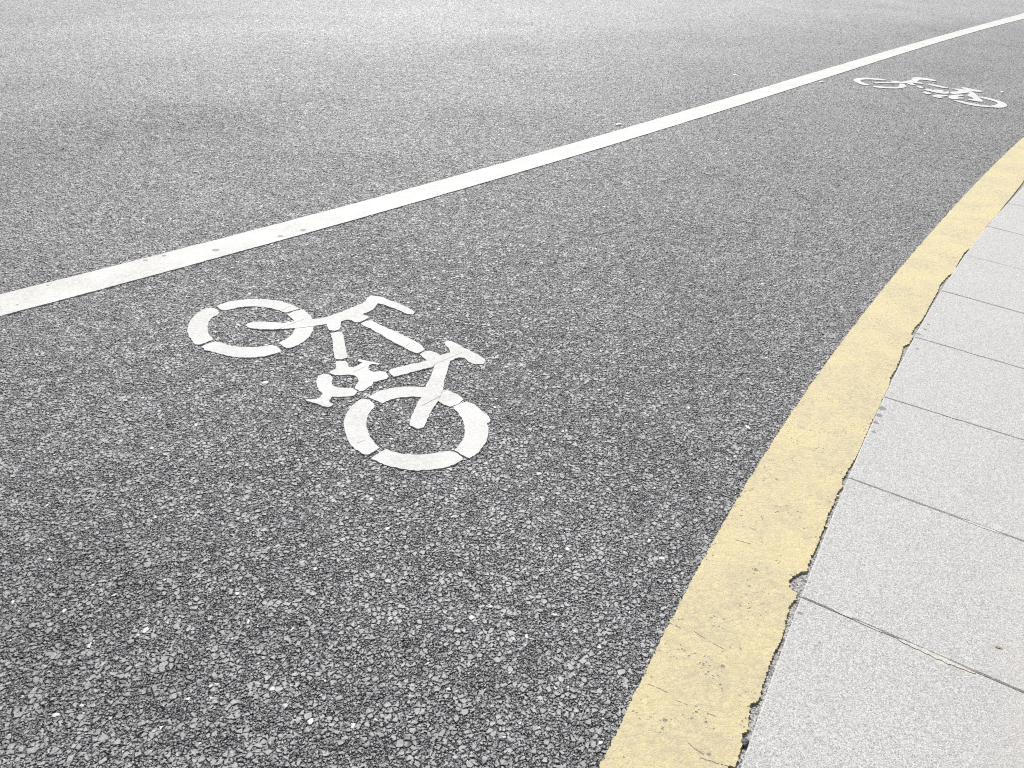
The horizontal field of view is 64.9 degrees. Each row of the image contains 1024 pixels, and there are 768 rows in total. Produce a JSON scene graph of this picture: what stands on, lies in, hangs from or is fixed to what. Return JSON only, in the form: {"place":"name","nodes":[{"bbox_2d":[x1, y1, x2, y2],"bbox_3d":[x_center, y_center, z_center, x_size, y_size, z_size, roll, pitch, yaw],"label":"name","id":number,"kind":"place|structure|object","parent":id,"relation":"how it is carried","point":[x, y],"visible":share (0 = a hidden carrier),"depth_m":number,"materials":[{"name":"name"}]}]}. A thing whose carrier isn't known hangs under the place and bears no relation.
{"place":"outdoors","nodes":[
{"label":"outdoors","id":0,"kind":"place"},
{"bbox_2d":[0,0,1023,767],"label":"road","id":1,"kind":"structure","parent":0,"point":[210,560],"depth_m":3.31,"materials":[{"name":"grey asphalt"}]},
{"bbox_2d":[187,296,490,471],"bbox_3d":[-0.582,-0.107,3.108,1.491,0.012,0.800,27,39,32],"label":"bicycle symbol","id":2,"kind":"object","parent":1,"relation":"on","point":[476,420],"visible":1,"depth_m":3.00,"materials":[{"name":"white paint"}]},
{"bbox_2d":[0,13,1023,316],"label":"lane line","id":3,"kind":"object","parent":1,"relation":"on","point":[54,291],"visible":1,"depth_m":4.47,"materials":[{"name":"white paint"}]},
{"bbox_2d":[599,137,1023,767],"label":"yellow line","id":4,"kind":"object","parent":1,"relation":"on","point":[697,691],"visible":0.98,"depth_m":2.33,"materials":[{"name":"paint"}]},
{"bbox_2d":[729,181,1023,767],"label":"gutter","id":5,"kind":"object","parent":1,"relation":"on","point":[797,583],"visible":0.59,"depth_m":2.15,"materials":[{"name":"grey concrete"}]},
{"bbox_2d":[741,738,748,746],"bbox_3d":[0.513,0.790,1.774,0.020,0.019,0.021,-23,40,-34],"label":"dark pebble","id":6,"kind":"object","parent":5,"relation":"on","point":[745,742],"visible":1,"depth_m":1.77,"materials":[{"name":"grey stone"}]},
{"bbox_2d":[853,77,1006,107],"bbox_3d":[4.133,-2.885,7.880,1.410,0.014,0.927,27,40,33],"label":"bicycle symbol","id":7,"kind":"object","parent":1,"relation":"on","point":[962,90],"visible":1,"depth_m":7.80,"materials":[{"name":"white paint"}]},
{"bbox_2d":[741,187,1023,767],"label":"pavement","id":8,"kind":"structure","parent":0,"point":[906,553],"depth_m":2.22,"materials":[{"name":"grey concrete"}]},
{"bbox_2d":[833,352,1001,673],"bbox_3d":[1.491,0.289,2.628,0.340,0.009,1.763,23,38,29],"label":"pavement mortar","id":9,"kind":"object","parent":8,"relation":"on","point":[934,655],"visible":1,"depth_m":2.01,"materials":[{"name":"grey concrete"}]}
]}

